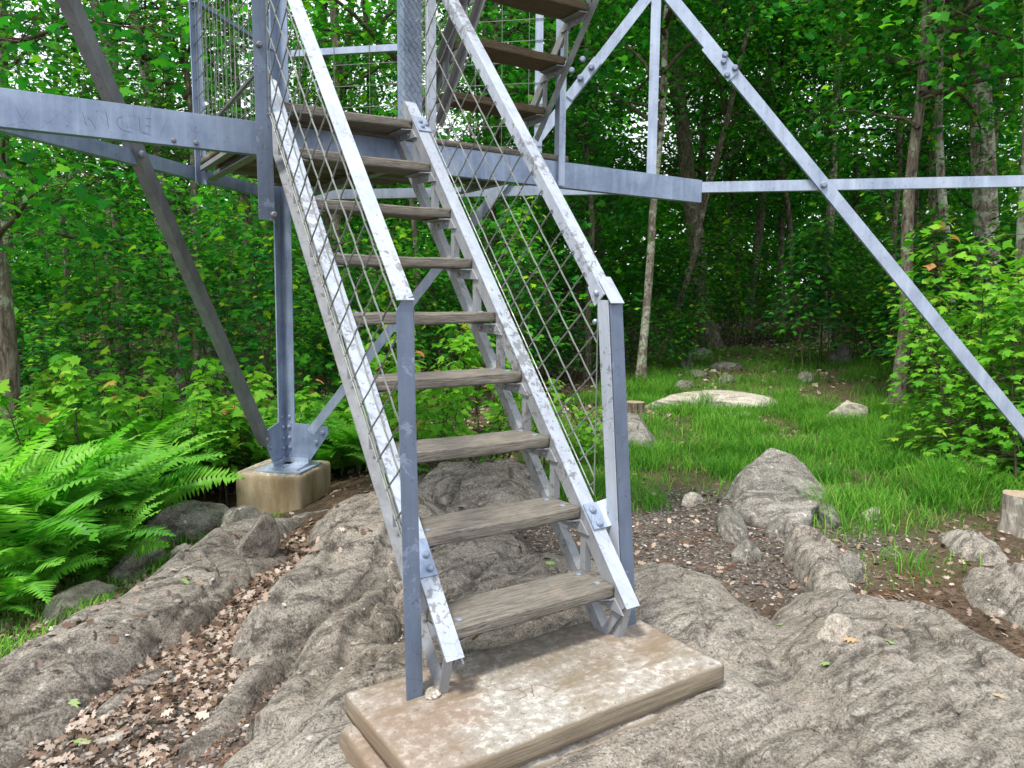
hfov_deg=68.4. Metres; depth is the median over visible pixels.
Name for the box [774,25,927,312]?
tree
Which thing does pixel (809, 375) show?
rock
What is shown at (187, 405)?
fern
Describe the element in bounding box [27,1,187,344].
tree
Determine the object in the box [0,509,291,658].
grass
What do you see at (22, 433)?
fern
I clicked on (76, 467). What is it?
fern
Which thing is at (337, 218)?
tree
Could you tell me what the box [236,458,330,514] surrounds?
concrete footing
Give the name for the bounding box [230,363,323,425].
maple sapling
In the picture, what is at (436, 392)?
maple sapling
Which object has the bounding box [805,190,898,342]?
shrub
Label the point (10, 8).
tree
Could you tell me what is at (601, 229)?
tree
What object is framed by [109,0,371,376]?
tree
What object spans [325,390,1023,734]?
leaf litter
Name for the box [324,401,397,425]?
fern
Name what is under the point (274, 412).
fern
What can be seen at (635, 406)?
tree stump
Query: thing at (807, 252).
shrub
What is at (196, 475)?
fern
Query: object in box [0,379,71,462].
maple sapling
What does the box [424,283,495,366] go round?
shrub
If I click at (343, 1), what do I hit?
sky
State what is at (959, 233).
shrub
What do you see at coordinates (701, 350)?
rock
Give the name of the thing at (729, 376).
rock
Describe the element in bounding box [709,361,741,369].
rock
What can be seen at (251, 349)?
shrub
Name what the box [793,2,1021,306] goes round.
tree
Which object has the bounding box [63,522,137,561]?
fern
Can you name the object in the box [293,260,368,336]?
shrub
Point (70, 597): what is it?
rock
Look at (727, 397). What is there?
rock
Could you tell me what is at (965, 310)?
bush
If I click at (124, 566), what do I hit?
rock
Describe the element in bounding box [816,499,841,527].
rock
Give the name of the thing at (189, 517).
rock
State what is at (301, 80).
tree
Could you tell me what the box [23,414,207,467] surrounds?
fern
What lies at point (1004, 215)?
shrub
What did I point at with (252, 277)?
tree
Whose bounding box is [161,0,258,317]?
tree
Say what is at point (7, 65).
tree
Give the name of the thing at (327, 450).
fern
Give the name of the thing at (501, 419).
maple sapling
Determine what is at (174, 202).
tree
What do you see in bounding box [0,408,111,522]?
fern
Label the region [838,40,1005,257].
tree
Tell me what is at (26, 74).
tree
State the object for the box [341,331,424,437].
maple sapling
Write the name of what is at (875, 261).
shrub
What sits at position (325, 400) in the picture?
fern
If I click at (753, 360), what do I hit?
ground cover
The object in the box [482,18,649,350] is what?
tree
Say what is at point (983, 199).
tree
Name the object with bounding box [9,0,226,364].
tree
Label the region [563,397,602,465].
maple sapling
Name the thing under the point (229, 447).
fern
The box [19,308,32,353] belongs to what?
shrub
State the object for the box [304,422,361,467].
fern
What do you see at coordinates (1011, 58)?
maple tree
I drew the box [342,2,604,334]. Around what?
tree
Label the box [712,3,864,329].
tree
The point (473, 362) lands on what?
maple sapling
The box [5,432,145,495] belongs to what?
fern
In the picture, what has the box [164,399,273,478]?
fern
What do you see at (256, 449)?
fern
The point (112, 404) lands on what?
fern
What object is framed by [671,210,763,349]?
shrub
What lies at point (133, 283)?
shrub
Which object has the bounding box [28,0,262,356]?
tree
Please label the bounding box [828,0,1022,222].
tree
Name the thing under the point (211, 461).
fern
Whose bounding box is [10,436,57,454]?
fern
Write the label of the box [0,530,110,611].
fern
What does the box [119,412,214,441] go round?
fern
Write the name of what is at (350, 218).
tree
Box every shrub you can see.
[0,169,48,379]
[12,288,71,393]
[15,304,97,405]
[17,304,75,359]
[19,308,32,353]
[24,168,334,408]
[24,287,109,393]
[42,236,201,394]
[44,237,133,346]
[85,211,204,362]
[189,222,342,396]
[189,325,259,386]
[221,308,255,355]
[227,215,366,399]
[257,290,346,400]
[260,268,313,349]
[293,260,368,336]
[315,218,451,376]
[345,270,415,352]
[351,282,392,364]
[363,236,459,397]
[396,220,463,364]
[408,196,569,401]
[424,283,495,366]
[432,256,463,352]
[436,254,472,344]
[483,261,541,366]
[518,304,599,384]
[524,300,580,379]
[564,261,624,337]
[576,287,655,363]
[607,196,727,355]
[635,292,717,369]
[649,294,706,350]
[662,302,695,345]
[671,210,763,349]
[705,195,786,346]
[744,251,813,334]
[755,134,872,370]
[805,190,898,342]
[823,230,927,359]
[833,280,920,362]
[839,132,1017,405]
[841,204,901,334]
[859,234,970,364]
[894,260,1005,371]
[911,154,1015,374]
[917,204,1014,328]
[918,205,968,288]
[957,160,1020,381]
[978,238,1023,392]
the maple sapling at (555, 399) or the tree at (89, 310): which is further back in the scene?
the tree at (89, 310)
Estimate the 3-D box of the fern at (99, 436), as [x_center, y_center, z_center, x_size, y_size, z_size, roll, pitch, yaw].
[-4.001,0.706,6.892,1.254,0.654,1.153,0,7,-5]
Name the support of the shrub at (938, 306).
on the ground at (984, 626)
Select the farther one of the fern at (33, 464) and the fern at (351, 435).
the fern at (351, 435)
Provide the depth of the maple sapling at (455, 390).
7.22 m
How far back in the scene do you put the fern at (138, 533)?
4.87 m
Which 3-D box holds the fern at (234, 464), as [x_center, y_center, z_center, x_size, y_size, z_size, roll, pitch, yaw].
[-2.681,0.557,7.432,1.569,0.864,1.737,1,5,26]
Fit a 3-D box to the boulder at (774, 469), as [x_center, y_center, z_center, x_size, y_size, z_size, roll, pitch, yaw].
[2.212,0.917,6.248,0.930,0.774,0.634,0,7,-2]
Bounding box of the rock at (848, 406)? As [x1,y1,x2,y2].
[827,400,867,420]
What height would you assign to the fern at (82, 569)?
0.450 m
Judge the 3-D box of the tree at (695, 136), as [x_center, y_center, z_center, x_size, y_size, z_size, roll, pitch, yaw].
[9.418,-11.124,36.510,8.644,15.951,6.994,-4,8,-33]
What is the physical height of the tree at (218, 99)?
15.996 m
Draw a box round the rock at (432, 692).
[425,686,440,699]
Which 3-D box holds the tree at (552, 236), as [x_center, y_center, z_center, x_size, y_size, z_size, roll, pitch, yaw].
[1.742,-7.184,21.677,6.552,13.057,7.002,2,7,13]
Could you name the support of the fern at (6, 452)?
on the ground at (984, 626)
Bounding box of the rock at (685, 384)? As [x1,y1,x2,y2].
[675,380,695,388]
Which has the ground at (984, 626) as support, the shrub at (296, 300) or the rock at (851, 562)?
the shrub at (296, 300)
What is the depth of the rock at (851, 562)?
4.40 m
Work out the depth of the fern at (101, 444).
6.28 m
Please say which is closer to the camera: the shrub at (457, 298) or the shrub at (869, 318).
the shrub at (869, 318)
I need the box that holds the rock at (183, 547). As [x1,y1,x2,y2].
[169,543,191,559]
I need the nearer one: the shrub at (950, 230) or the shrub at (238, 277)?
the shrub at (238, 277)
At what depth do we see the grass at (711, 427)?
7.68 m
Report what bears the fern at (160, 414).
on the ground at (984, 626)
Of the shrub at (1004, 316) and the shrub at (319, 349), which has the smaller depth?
the shrub at (1004, 316)
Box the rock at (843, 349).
[827,343,852,363]
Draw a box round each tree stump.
[627,401,644,418]
[997,490,1023,538]
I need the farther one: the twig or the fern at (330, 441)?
the fern at (330, 441)
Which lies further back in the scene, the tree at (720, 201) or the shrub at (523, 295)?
the tree at (720, 201)
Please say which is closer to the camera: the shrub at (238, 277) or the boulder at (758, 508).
the boulder at (758, 508)
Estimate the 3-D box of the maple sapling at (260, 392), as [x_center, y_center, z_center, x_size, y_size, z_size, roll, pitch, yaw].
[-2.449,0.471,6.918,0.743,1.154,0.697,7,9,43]
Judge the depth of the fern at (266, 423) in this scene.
7.40 m
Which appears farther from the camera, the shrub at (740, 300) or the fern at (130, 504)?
the shrub at (740, 300)
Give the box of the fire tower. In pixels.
[0,0,1023,700]
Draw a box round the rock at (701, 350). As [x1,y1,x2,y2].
[685,347,712,359]
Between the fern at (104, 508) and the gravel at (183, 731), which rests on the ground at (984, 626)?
the fern at (104, 508)
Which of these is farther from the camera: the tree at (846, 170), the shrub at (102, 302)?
the tree at (846, 170)
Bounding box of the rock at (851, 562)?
[838,550,864,582]
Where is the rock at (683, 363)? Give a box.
[680,359,692,368]
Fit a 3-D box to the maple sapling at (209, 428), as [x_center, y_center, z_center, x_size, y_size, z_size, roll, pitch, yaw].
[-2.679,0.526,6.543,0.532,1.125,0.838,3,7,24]
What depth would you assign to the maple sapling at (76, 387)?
6.34 m
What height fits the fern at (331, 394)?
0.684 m
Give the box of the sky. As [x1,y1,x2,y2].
[7,0,1022,293]
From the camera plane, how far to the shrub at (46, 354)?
10.29 m
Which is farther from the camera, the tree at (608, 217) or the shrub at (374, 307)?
the tree at (608, 217)
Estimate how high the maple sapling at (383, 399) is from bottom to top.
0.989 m
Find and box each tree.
[0,0,148,240]
[0,0,241,395]
[0,0,297,424]
[2,0,254,397]
[4,0,320,403]
[7,0,155,352]
[8,0,242,390]
[8,6,70,311]
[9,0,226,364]
[16,2,179,338]
[19,0,337,406]
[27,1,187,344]
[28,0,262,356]
[68,7,255,345]
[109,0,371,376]
[135,1,380,369]
[144,31,252,285]
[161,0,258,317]
[186,0,291,335]
[204,0,478,396]
[205,5,360,337]
[217,0,595,401]
[232,3,409,316]
[244,0,440,251]
[288,0,668,398]
[288,2,395,278]
[289,0,486,300]
[292,0,472,370]
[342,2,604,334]
[347,19,426,250]
[392,7,515,288]
[407,8,523,292]
[449,0,722,377]
[461,0,677,352]
[463,6,668,319]
[478,77,610,318]
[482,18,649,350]
[499,0,727,343]
[499,0,829,378]
[568,84,632,315]
[573,0,825,347]
[601,0,891,355]
[607,0,813,341]
[646,56,750,234]
[658,42,790,319]
[665,0,869,333]
[668,0,892,337]
[670,0,908,338]
[702,0,1023,394]
[706,12,867,325]
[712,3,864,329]
[713,0,1018,342]
[721,0,1023,412]
[754,0,1022,368]
[757,0,1018,337]
[768,3,1001,328]
[773,0,1023,430]
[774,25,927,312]
[777,0,1022,381]
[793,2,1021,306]
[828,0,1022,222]
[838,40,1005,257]
[916,0,1023,114]
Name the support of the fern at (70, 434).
on the ground at (984, 626)
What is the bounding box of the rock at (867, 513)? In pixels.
[860,506,881,520]
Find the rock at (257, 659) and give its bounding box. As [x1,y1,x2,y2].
[248,654,267,665]
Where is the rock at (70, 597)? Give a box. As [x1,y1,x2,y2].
[43,580,117,624]
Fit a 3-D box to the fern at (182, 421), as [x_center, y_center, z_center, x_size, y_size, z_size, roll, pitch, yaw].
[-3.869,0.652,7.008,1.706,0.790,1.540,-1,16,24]
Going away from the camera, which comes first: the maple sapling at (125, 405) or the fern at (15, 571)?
the fern at (15, 571)
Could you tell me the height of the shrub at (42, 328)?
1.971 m
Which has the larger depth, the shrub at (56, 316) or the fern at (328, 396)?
the shrub at (56, 316)
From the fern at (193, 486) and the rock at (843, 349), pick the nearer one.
the fern at (193, 486)
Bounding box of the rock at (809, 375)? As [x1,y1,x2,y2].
[797,371,813,382]
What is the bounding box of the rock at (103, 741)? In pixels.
[83,728,131,750]
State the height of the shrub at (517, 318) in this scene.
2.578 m
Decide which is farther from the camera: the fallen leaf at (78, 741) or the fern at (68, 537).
the fern at (68, 537)
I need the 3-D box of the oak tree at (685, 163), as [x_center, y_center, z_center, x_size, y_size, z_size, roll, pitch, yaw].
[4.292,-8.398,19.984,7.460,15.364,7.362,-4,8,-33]
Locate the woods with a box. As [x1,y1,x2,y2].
[8,0,1022,330]
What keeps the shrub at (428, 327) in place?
on the ground at (984, 626)
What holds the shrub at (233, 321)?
on the ground at (984, 626)
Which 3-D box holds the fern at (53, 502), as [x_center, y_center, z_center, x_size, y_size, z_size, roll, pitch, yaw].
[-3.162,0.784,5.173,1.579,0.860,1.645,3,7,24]
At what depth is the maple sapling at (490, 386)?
7.83 m
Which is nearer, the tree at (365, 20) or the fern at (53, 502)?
the fern at (53, 502)
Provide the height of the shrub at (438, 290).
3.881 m
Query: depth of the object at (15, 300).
10.63 m
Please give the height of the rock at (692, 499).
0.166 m
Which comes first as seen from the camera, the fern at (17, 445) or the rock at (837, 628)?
the rock at (837, 628)
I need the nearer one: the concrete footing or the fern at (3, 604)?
the fern at (3, 604)
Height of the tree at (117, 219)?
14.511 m
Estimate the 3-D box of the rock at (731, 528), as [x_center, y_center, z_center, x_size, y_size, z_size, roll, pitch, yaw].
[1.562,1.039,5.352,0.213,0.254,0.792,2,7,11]
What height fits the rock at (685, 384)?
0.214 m
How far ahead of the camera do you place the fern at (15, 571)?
4.31 m
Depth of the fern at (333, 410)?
8.77 m
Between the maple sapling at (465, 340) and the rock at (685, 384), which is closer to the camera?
the maple sapling at (465, 340)
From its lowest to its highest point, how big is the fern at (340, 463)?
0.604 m
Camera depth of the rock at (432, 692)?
2.45 m
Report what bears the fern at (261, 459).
on the ground at (984, 626)
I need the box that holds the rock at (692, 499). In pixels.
[681,492,703,506]
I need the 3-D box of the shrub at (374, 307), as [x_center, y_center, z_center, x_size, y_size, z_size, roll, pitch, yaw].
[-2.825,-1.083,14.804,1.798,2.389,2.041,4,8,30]
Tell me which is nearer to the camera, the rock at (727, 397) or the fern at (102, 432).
the fern at (102, 432)
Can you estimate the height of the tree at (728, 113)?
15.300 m
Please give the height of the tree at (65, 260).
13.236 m
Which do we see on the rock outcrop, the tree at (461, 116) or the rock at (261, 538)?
the rock at (261, 538)
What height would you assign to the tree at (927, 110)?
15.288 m
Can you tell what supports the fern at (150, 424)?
on the ground at (984, 626)
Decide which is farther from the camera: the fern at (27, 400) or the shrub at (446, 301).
the shrub at (446, 301)
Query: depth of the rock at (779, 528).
5.19 m
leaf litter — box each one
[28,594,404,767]
[30,319,930,502]
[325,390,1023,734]
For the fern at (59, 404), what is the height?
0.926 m
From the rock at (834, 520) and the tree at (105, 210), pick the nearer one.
the rock at (834, 520)
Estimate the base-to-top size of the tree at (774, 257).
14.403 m
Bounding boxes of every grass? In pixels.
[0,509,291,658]
[488,368,1023,591]
[568,336,1008,455]
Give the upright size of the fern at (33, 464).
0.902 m
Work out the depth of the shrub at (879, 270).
15.12 m
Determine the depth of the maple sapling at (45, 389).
7.52 m
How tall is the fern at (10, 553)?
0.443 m
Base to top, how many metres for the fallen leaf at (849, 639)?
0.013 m
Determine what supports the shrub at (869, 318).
on the ground at (984, 626)
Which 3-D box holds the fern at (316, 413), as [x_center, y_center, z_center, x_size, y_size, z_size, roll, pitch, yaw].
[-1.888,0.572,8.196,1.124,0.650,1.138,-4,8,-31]
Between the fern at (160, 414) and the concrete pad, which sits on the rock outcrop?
the concrete pad
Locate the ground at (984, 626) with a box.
[0,294,1023,767]
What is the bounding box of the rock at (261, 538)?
[235,511,280,558]
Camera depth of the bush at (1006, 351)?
6.64 m
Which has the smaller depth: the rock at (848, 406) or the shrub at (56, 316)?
the rock at (848, 406)
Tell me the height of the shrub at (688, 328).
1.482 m
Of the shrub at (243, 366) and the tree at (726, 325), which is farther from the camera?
the tree at (726, 325)
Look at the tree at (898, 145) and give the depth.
20.02 m
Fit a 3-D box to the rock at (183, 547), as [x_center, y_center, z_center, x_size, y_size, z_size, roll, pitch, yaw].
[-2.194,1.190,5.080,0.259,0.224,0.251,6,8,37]
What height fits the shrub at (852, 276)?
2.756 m
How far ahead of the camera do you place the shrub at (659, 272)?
17.55 m
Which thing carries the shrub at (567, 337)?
on the ground at (984, 626)
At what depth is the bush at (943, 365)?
8.80 m
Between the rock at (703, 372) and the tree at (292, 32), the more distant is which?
the tree at (292, 32)
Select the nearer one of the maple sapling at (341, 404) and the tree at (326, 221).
the maple sapling at (341, 404)
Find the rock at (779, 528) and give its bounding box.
[762,516,792,540]
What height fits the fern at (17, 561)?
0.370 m
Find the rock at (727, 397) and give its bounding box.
[645,390,777,407]
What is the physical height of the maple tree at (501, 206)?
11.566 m
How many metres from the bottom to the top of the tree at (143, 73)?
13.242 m
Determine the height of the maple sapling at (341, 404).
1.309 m
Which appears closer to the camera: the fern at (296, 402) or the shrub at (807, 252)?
the fern at (296, 402)
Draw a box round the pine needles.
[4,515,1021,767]
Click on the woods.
(42, 286)
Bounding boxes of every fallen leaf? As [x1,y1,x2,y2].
[68,699,79,706]
[72,738,90,745]
[843,637,857,642]
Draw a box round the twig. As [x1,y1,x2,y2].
[632,533,659,536]
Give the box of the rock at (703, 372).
[685,369,707,376]
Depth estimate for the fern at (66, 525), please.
4.59 m
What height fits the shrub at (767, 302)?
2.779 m
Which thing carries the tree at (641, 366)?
on the ground at (984, 626)
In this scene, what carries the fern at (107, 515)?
on the ground at (984, 626)
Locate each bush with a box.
[866,251,1023,489]
[887,193,1023,481]
[898,295,1009,430]
[904,278,1023,460]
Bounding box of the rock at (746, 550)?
[729,538,762,562]
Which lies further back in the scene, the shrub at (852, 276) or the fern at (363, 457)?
the shrub at (852, 276)
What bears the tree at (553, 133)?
on the ground at (984, 626)
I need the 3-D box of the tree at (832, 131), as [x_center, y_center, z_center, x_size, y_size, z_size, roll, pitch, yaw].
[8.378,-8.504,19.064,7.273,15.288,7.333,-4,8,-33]
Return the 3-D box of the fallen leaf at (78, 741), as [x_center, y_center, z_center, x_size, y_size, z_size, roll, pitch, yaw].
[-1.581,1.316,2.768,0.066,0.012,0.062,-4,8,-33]
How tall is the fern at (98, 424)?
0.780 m
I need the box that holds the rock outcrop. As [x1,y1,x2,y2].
[0,458,1023,767]
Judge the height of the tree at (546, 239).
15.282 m
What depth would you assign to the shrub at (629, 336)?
17.03 m
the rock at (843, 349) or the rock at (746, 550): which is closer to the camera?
the rock at (746, 550)
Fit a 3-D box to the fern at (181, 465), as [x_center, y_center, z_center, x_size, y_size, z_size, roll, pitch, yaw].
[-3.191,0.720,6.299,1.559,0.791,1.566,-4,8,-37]
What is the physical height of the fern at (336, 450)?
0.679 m
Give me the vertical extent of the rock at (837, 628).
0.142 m
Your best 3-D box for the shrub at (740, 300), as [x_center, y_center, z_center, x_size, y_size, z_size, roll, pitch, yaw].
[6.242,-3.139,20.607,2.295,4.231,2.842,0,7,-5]
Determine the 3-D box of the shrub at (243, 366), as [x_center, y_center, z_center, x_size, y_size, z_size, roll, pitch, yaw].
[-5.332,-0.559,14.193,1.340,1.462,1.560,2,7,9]
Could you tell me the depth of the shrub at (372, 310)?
19.11 m
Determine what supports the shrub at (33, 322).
on the ground at (984, 626)
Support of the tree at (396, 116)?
on the ground at (984, 626)
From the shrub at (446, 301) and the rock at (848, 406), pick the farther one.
the shrub at (446, 301)
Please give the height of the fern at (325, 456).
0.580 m
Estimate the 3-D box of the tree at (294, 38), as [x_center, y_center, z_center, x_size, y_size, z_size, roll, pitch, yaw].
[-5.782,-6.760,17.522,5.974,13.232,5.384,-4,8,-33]
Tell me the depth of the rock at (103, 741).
2.74 m
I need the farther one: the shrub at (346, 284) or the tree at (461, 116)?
the tree at (461, 116)
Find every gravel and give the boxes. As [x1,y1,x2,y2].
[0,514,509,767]
[517,487,1015,662]
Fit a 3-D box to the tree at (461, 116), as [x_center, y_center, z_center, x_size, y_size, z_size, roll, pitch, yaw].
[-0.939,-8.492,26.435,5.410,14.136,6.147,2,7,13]
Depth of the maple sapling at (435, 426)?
5.86 m
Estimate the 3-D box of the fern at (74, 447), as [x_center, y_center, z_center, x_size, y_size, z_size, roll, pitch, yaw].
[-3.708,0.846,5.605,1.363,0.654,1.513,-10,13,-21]
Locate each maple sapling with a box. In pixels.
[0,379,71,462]
[23,361,82,425]
[46,352,133,449]
[94,358,226,496]
[118,356,193,431]
[160,382,250,505]
[210,371,277,496]
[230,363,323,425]
[337,350,386,426]
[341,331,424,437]
[367,372,426,440]
[375,323,477,427]
[385,398,431,475]
[415,386,474,461]
[415,388,464,461]
[426,310,499,433]
[434,361,521,460]
[478,328,554,430]
[479,392,533,462]
[521,378,572,467]
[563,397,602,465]
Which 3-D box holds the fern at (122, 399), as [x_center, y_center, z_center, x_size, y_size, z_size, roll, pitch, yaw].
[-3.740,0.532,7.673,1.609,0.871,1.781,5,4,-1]
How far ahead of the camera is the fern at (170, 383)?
8.02 m
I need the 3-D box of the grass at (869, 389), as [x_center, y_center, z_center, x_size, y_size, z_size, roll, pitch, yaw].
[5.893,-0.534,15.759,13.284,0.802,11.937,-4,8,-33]
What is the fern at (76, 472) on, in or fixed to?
on the ground at (984, 626)
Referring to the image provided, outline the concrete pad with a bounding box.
[339,614,723,767]
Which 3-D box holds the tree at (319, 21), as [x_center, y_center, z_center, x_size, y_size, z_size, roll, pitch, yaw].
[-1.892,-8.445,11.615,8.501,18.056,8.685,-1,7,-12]
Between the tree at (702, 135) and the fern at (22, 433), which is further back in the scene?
the tree at (702, 135)
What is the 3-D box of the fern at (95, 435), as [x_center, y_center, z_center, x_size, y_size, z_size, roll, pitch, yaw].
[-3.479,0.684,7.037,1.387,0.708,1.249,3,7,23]
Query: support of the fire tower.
on the concrete footing
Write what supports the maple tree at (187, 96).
on the ground at (984, 626)
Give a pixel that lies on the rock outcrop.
(862, 702)
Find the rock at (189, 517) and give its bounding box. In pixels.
[142,500,228,542]
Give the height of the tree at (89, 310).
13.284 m
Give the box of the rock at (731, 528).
[715,505,749,546]
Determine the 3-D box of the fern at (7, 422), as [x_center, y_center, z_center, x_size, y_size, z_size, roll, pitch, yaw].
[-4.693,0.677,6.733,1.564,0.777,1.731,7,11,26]
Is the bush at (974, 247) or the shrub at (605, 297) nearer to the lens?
the bush at (974, 247)
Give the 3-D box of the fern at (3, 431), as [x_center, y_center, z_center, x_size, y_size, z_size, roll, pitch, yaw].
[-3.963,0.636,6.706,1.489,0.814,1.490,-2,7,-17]
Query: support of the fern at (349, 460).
on the ground at (984, 626)
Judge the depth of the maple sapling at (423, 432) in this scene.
6.18 m
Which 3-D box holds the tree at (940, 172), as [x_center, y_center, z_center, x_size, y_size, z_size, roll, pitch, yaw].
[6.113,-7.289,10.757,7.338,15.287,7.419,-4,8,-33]
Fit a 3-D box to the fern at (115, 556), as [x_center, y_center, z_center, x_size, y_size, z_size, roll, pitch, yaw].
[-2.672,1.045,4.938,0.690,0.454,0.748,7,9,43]
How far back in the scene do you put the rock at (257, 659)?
3.21 m
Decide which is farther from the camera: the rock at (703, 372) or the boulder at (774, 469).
the rock at (703, 372)
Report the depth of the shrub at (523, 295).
11.15 m
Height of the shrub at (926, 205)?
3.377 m
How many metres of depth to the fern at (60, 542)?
4.57 m
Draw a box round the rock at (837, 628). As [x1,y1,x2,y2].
[816,613,851,642]
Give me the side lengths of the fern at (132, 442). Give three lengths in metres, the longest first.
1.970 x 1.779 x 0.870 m
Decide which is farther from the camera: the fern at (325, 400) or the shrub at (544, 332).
the shrub at (544, 332)
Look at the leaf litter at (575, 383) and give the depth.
16.89 m
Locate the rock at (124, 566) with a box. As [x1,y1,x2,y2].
[104,539,167,584]
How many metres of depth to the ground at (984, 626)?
5.31 m
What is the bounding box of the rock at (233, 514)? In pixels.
[221,505,259,526]
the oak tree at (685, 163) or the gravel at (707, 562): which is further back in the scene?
the oak tree at (685, 163)
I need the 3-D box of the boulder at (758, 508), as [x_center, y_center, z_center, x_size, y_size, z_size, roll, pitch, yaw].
[1.990,1.006,5.620,0.723,0.398,0.500,0,7,-5]
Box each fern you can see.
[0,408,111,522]
[0,411,127,453]
[0,413,68,432]
[0,414,169,562]
[0,424,41,443]
[0,427,45,457]
[0,431,175,474]
[0,435,149,546]
[0,435,165,547]
[0,436,93,486]
[0,437,34,453]
[0,446,217,529]
[0,462,163,521]
[0,506,43,580]
[0,509,136,574]
[0,518,125,595]
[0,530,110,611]
[0,547,55,615]
[0,556,36,569]
[1,415,16,427]
[1,486,176,559]
[1,520,149,578]
[2,507,91,567]
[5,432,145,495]
[5,468,142,532]
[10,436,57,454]
[11,399,159,438]
[19,389,85,427]
[20,405,203,467]
[21,393,108,405]
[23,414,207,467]
[23,438,103,470]
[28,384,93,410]
[35,414,225,491]
[36,428,234,490]
[36,436,183,472]
[39,435,244,521]
[42,432,110,441]
[46,469,81,486]
[56,376,216,430]
[59,386,199,430]
[62,402,205,436]
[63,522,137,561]
[65,501,170,582]
[79,411,178,448]
[83,395,177,415]
[92,421,170,441]
[101,473,212,526]
[104,439,236,502]
[112,399,196,451]
[113,398,228,415]
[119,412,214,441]
[148,398,276,482]
[149,406,316,481]
[151,400,181,421]
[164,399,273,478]
[176,412,267,482]
[177,409,276,476]
[209,423,269,465]
[216,384,319,415]
[237,412,331,439]
[238,417,326,464]
[265,432,360,467]
[268,405,277,416]
[295,392,345,419]
[295,397,348,418]
[295,415,342,468]
[296,391,390,413]
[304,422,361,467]
[305,406,334,438]
[307,400,390,473]
[307,400,429,432]
[307,403,446,460]
[316,442,344,464]
[317,425,356,474]
[322,394,425,428]
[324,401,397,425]
[348,453,428,484]
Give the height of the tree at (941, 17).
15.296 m
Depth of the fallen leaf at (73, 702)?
3.01 m
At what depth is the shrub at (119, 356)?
12.00 m
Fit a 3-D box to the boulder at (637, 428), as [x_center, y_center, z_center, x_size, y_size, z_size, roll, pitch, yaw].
[1.260,0.610,8.370,0.880,0.602,0.722,-1,7,-11]
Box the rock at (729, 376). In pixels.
[717,373,737,382]
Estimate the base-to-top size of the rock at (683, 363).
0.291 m
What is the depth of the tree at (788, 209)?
21.19 m
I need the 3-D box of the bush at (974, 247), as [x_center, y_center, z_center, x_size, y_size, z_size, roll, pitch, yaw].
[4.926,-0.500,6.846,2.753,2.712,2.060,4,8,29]
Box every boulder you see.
[585,413,657,450]
[725,448,832,501]
[732,489,819,528]
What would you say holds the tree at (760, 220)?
on the ground at (984, 626)
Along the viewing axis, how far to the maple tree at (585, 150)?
14.89 m
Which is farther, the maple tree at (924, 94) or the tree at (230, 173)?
the tree at (230, 173)
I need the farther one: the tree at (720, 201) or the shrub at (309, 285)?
the tree at (720, 201)
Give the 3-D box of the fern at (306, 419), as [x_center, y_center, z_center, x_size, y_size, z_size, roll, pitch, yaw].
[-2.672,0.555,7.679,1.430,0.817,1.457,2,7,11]
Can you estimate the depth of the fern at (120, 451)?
6.26 m
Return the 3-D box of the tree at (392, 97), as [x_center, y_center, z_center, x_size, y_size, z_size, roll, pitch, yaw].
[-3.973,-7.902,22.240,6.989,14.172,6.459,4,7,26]
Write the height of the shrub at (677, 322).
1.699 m
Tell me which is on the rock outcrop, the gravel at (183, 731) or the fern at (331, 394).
the gravel at (183, 731)
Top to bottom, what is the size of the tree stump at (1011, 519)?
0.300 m
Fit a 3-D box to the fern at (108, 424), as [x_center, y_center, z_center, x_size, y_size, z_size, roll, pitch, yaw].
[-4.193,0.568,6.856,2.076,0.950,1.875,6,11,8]
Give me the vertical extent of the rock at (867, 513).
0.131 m
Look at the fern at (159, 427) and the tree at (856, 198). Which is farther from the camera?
the tree at (856, 198)
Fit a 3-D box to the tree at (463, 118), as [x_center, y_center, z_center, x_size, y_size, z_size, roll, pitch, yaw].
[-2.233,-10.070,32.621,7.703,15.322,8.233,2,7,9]
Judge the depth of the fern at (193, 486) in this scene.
5.75 m
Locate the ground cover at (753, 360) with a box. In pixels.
[24,316,1017,474]
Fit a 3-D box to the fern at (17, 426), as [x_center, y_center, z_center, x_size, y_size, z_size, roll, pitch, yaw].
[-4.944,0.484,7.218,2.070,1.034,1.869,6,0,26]
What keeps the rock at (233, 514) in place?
on the ground at (984, 626)
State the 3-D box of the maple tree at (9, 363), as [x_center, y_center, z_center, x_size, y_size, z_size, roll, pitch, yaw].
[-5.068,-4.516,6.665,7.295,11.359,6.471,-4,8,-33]
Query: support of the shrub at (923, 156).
on the ground at (984, 626)
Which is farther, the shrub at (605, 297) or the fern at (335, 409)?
the shrub at (605, 297)
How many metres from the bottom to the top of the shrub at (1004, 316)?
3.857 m
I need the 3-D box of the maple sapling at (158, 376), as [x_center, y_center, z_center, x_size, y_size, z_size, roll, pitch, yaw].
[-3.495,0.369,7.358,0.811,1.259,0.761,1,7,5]
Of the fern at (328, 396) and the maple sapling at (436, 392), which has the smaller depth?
the maple sapling at (436, 392)

